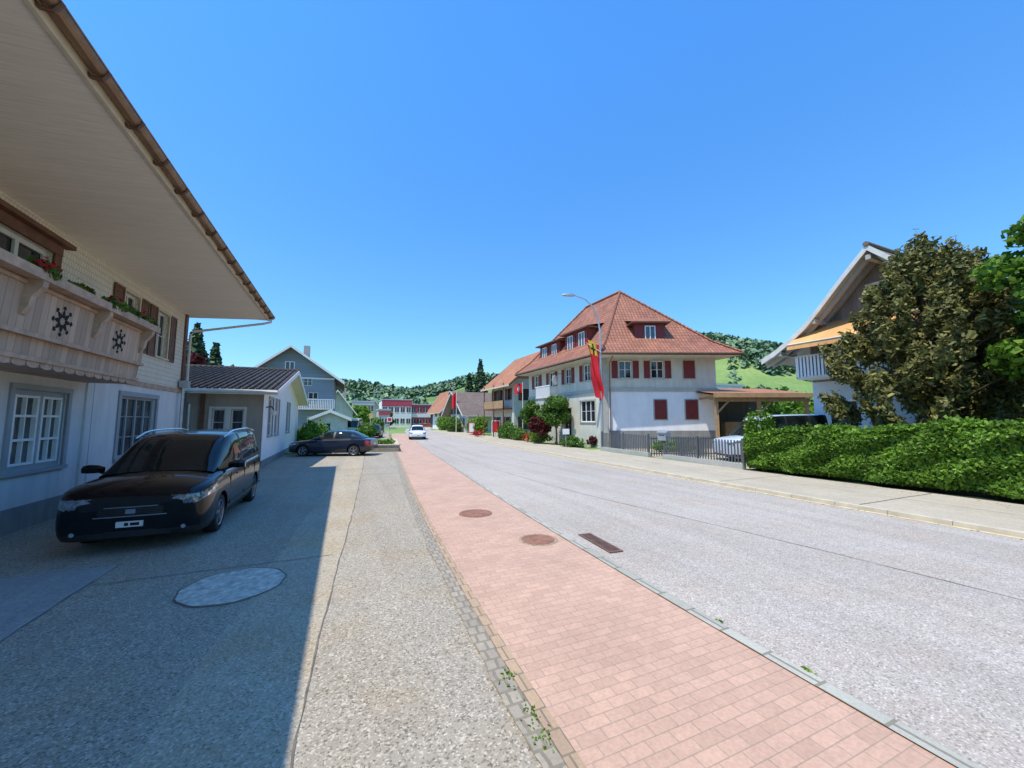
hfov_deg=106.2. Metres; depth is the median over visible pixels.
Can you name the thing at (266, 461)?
plinth
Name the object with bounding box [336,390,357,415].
roof
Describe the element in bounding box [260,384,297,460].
walls
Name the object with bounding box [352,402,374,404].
bands
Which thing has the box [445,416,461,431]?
garden bushes
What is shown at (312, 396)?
window glass
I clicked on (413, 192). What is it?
sky
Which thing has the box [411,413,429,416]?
bands
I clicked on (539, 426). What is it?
red maple tree
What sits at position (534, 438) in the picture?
flower bed shrubs
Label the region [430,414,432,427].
walls
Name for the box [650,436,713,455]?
slats
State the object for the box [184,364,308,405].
roof
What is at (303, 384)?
window frames
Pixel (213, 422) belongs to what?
window frames
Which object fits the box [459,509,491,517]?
manhole cover
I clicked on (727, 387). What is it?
walls
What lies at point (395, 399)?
roof
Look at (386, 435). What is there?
garage yard
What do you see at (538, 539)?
manhole cover
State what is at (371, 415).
walls
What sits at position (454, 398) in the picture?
flag on pole
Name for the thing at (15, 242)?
window frames
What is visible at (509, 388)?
window frames
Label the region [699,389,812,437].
wooden carport
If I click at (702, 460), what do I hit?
garden fence
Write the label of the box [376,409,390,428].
grey hall
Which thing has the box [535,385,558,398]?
balcony
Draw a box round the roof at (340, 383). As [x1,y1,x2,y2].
[254,345,344,391]
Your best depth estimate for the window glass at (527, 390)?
42.92 m
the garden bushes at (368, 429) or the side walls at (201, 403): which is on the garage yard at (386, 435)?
the garden bushes at (368, 429)
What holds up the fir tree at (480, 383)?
on the ground terrain at (752, 377)
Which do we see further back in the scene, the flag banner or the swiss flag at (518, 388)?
the swiss flag at (518, 388)
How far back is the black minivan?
6.49 m
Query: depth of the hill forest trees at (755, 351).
220.35 m
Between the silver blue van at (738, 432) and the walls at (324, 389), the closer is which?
the silver blue van at (738, 432)
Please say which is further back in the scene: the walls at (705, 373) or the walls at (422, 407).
the walls at (422, 407)
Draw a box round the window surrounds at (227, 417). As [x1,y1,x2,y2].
[208,396,290,437]
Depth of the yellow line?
9.31 m
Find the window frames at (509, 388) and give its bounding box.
[494,388,526,428]
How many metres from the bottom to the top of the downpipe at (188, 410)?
3.090 m
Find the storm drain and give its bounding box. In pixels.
[578,533,622,552]
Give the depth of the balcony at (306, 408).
39.41 m
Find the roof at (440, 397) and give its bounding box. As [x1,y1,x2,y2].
[426,391,450,414]
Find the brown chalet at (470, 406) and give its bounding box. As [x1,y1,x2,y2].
[441,392,491,432]
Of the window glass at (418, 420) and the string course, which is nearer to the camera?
the string course
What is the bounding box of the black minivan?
[55,428,259,542]
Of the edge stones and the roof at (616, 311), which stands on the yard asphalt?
the edge stones
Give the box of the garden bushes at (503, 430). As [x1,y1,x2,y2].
[496,420,517,438]
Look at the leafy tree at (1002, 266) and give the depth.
10.69 m
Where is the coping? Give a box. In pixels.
[378,439,400,445]
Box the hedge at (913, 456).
[742,408,1023,501]
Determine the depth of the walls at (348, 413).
69.68 m
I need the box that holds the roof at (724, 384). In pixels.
[716,383,744,386]
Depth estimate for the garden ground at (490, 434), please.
28.12 m
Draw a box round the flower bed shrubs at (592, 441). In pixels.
[586,435,597,446]
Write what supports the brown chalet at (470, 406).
on the garden ground at (490, 434)
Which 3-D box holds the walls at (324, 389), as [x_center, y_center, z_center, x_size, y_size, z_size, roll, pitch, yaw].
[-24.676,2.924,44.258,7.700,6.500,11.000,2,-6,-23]
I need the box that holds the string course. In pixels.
[528,388,717,399]
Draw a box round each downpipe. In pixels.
[186,391,190,429]
[609,356,612,444]
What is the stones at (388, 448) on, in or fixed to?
on the front lawn
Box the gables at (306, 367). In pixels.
[261,349,333,377]
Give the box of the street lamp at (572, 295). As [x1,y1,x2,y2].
[562,293,603,446]
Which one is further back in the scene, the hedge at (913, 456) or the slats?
the slats
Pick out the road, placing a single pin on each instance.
(939, 661)
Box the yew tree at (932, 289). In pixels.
[817,231,1023,444]
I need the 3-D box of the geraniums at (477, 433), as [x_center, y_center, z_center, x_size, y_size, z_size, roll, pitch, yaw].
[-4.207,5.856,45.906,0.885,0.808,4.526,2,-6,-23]
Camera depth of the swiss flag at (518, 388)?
40.03 m
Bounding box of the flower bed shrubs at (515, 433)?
[508,426,526,439]
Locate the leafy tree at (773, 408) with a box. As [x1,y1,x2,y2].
[743,385,788,414]
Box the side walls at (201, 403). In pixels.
[182,393,263,458]
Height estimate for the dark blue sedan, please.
1.449 m
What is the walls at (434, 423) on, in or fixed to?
on the ground terrain at (752, 377)
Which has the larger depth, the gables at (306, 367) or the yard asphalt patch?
the gables at (306, 367)
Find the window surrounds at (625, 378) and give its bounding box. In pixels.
[534,360,698,437]
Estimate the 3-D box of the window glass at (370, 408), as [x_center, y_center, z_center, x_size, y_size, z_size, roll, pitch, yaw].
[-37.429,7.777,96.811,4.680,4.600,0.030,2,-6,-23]
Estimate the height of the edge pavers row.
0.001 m
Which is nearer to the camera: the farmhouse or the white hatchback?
the farmhouse
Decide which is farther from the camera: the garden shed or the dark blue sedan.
the garden shed
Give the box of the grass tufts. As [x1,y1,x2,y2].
[498,618,816,752]
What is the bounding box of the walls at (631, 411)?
[608,392,714,430]
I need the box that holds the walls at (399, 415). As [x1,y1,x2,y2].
[379,400,411,426]
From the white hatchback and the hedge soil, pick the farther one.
the white hatchback
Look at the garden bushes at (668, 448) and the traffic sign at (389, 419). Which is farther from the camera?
the traffic sign at (389, 419)
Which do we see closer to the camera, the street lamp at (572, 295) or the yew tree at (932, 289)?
the yew tree at (932, 289)
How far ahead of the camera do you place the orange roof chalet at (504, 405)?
44.06 m
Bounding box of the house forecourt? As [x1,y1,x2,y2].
[595,449,754,468]
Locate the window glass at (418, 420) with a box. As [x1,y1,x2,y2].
[411,408,429,423]
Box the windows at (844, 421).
[821,280,888,426]
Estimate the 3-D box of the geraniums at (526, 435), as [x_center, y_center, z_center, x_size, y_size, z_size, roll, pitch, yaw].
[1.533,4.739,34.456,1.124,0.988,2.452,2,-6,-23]
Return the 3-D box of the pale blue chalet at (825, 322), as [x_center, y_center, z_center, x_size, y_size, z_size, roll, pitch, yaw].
[19.295,-1.084,17.765,10.585,9.560,9.590,2,-6,-23]
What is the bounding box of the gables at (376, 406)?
[374,401,378,411]
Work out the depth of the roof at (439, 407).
86.68 m
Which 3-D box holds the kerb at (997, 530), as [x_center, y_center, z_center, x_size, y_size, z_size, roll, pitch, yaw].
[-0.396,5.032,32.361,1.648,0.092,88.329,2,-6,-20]
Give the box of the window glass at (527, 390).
[494,389,528,428]
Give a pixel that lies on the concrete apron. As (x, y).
(24, 600)
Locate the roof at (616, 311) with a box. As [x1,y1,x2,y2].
[515,290,743,375]
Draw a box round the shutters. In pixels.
[532,330,697,418]
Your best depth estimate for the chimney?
42.93 m
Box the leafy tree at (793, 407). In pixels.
[780,391,814,413]
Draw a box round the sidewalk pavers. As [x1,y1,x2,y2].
[392,433,957,767]
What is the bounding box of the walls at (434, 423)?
[433,409,445,429]
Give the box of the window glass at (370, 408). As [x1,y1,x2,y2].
[361,406,372,423]
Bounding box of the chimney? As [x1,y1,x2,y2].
[304,346,309,356]
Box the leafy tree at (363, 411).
[352,405,370,422]
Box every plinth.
[260,447,288,467]
[609,431,715,448]
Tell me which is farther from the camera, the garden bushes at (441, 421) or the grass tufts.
the garden bushes at (441, 421)
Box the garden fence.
[600,431,745,468]
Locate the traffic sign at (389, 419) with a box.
[387,417,391,433]
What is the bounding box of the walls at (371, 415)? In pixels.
[352,405,374,424]
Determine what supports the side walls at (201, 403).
on the yard asphalt
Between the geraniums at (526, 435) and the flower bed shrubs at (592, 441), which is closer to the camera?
the flower bed shrubs at (592, 441)
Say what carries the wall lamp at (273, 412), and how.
attached to the walls at (273, 445)
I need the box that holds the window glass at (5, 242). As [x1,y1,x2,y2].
[0,233,162,463]
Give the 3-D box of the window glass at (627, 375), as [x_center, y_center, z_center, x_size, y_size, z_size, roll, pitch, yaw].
[6.571,0.356,32.343,3.921,8.600,12.316,2,-6,-23]
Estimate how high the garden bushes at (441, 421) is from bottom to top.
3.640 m
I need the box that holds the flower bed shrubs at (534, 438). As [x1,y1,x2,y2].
[524,432,554,442]
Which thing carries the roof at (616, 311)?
on the walls at (705, 373)
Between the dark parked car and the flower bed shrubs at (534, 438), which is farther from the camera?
the dark parked car
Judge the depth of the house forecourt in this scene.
21.16 m
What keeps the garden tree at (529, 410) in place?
on the garden ground at (490, 434)
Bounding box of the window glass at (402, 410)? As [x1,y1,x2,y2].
[383,407,410,423]
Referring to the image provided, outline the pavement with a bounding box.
[435,430,1023,530]
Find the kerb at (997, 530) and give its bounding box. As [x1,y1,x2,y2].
[433,430,1023,537]
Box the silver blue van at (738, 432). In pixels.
[712,414,827,459]
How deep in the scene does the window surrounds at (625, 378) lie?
27.48 m
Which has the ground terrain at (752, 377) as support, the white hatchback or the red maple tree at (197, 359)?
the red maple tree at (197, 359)
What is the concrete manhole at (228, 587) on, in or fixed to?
on the yard asphalt
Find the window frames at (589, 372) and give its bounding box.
[535,326,663,436]
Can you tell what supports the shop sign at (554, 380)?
attached to the walls at (705, 373)
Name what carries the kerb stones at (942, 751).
on the road
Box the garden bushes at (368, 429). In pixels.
[356,421,378,437]
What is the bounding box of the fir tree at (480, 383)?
[473,358,487,392]
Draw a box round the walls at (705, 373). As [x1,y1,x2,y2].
[529,358,715,447]
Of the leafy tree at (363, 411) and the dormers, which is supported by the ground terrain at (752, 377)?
the leafy tree at (363, 411)
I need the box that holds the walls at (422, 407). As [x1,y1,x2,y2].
[411,405,431,426]
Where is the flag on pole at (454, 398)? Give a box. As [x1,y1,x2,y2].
[452,391,456,420]
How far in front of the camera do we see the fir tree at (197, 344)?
40.42 m
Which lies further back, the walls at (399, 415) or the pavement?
the walls at (399, 415)
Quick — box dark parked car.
[373,424,383,437]
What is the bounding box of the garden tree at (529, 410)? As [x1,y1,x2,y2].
[519,398,540,425]
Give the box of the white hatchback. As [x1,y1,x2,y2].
[407,425,427,439]
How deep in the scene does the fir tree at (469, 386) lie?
77.01 m
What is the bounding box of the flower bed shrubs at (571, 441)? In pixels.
[559,435,585,446]
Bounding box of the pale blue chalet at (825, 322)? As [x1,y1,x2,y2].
[759,241,1021,445]
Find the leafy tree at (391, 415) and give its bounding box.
[390,412,394,425]
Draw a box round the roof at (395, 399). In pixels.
[379,399,411,400]
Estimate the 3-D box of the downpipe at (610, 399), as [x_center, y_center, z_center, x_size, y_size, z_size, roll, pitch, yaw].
[6.949,1.145,26.753,0.090,6.191,0.843,0,-5,-4]
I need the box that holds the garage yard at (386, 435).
[370,432,389,438]
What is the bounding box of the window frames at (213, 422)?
[211,399,288,435]
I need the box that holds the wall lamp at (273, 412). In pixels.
[266,406,276,414]
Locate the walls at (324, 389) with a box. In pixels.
[297,377,335,428]
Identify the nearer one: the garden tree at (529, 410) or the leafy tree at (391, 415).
the garden tree at (529, 410)
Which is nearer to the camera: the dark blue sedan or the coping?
the dark blue sedan
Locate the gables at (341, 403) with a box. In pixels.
[335,392,351,409]
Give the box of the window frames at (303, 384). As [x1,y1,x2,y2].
[285,361,317,423]
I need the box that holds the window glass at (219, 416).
[213,400,287,433]
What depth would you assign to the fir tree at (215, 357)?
54.05 m
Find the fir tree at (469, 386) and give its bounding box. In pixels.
[465,372,472,391]
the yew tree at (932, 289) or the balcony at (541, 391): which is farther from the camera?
the balcony at (541, 391)
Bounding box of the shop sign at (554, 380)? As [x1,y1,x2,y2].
[552,373,557,384]
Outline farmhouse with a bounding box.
[0,0,274,536]
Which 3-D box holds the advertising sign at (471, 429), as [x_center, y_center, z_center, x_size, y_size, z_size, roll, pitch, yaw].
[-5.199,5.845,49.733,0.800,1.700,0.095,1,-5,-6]
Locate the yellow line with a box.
[435,431,1023,538]
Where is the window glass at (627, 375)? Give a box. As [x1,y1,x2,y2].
[536,327,662,435]
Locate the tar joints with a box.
[0,438,1020,767]
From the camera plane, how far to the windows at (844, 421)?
17.83 m
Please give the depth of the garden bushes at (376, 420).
58.43 m
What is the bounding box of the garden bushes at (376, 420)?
[370,417,384,431]
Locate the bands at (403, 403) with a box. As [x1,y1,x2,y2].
[382,400,411,406]
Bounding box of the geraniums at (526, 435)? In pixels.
[520,434,530,441]
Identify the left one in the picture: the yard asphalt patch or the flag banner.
the yard asphalt patch
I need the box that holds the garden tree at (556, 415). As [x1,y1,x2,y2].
[536,395,570,444]
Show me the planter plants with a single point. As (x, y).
(388, 441)
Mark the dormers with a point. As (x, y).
(638, 326)
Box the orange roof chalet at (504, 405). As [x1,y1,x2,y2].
[480,351,539,437]
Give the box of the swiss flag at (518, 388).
[515,382,522,427]
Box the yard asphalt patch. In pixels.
[127,454,363,767]
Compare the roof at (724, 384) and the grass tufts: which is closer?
the grass tufts
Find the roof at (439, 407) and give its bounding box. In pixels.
[428,394,449,413]
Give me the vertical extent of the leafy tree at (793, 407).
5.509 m
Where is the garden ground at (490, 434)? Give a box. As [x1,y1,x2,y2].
[482,433,661,458]
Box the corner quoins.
[599,358,608,446]
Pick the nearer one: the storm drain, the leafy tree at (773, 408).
the storm drain
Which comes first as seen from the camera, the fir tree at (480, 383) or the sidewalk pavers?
the sidewalk pavers
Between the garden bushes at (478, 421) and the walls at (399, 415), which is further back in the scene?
the walls at (399, 415)
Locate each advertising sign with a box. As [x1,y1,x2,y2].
[469,423,474,432]
[492,420,499,432]
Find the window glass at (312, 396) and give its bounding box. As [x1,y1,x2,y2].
[286,362,316,424]
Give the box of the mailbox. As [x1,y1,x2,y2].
[657,430,671,440]
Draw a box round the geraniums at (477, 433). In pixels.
[473,430,482,436]
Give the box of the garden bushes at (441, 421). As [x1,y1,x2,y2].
[435,417,448,429]
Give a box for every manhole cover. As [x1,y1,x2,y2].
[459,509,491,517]
[519,534,557,545]
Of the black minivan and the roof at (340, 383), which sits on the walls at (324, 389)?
the roof at (340, 383)
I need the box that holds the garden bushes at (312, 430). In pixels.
[298,419,330,440]
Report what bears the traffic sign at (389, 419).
on the garage yard at (386, 435)
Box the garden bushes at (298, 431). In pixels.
[296,427,301,441]
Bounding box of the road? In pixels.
[405,427,1023,767]
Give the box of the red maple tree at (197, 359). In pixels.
[186,352,206,364]
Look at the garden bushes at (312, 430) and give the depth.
28.42 m
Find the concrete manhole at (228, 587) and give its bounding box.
[173,567,286,606]
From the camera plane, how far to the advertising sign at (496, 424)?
45.19 m
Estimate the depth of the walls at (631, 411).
27.18 m
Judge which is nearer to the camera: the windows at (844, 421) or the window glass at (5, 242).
the window glass at (5, 242)
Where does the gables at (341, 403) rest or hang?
on the walls at (348, 413)
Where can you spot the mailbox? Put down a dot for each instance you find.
(662, 434)
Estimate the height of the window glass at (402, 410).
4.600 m
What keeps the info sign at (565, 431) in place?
on the pavement
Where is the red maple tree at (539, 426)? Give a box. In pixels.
[527,415,551,443]
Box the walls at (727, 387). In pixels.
[716,385,742,388]
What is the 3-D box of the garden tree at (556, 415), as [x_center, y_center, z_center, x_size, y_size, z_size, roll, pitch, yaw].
[3.562,2.922,30.770,2.897,4.204,2.625,4,-7,-39]
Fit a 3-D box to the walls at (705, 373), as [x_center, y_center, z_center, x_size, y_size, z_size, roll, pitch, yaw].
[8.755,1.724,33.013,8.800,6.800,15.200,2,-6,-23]
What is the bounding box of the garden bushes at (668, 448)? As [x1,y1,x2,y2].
[652,439,695,451]
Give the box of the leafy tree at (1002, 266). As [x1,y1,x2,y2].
[967,214,1023,385]
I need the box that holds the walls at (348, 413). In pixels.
[335,410,352,417]
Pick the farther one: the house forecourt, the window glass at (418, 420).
the window glass at (418, 420)
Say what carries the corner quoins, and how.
attached to the walls at (705, 373)
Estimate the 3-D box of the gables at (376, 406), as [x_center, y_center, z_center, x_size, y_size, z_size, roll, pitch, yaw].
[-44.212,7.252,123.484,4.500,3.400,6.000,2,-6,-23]
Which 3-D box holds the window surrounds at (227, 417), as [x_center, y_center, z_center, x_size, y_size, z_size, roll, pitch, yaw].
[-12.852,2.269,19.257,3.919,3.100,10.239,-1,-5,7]
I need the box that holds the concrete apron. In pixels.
[0,565,116,640]
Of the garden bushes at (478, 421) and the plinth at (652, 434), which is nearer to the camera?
the plinth at (652, 434)
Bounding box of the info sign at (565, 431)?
[563,429,568,436]
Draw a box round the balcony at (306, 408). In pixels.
[297,377,334,424]
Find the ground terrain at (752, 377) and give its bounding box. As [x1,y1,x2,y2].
[347,356,951,495]
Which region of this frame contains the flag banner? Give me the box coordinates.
[585,338,603,400]
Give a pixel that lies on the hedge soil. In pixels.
(984, 498)
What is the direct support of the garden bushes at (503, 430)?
on the garden ground at (490, 434)
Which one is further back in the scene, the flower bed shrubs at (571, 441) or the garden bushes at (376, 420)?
the garden bushes at (376, 420)
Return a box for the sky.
[62,0,1023,387]
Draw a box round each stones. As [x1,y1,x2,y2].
[370,445,399,451]
[393,452,567,767]
[405,432,982,767]
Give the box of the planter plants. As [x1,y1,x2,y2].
[378,438,395,443]
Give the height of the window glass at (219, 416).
2.950 m
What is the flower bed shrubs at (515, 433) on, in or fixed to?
on the garden ground at (490, 434)
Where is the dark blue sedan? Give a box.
[288,430,377,455]
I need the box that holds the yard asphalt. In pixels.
[0,441,567,767]
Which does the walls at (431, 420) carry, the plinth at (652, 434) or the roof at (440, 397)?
the roof at (440, 397)
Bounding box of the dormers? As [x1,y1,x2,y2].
[535,319,670,357]
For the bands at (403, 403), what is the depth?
108.09 m
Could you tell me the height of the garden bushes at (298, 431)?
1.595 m
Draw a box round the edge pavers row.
[396,452,586,767]
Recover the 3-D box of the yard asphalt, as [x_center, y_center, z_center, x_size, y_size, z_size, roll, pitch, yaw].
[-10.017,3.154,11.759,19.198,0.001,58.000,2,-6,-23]
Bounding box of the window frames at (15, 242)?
[0,226,165,472]
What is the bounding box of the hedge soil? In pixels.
[743,468,1023,503]
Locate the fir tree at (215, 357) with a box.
[209,342,223,365]
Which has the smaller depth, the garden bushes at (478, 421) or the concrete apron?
the concrete apron
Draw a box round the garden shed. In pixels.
[307,410,351,431]
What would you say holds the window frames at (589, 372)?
attached to the walls at (705, 373)
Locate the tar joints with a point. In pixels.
(342, 550)
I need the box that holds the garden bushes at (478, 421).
[465,415,487,432]
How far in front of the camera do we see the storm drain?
6.34 m
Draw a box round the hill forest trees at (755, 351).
[231,330,963,406]
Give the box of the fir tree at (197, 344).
[186,322,209,364]

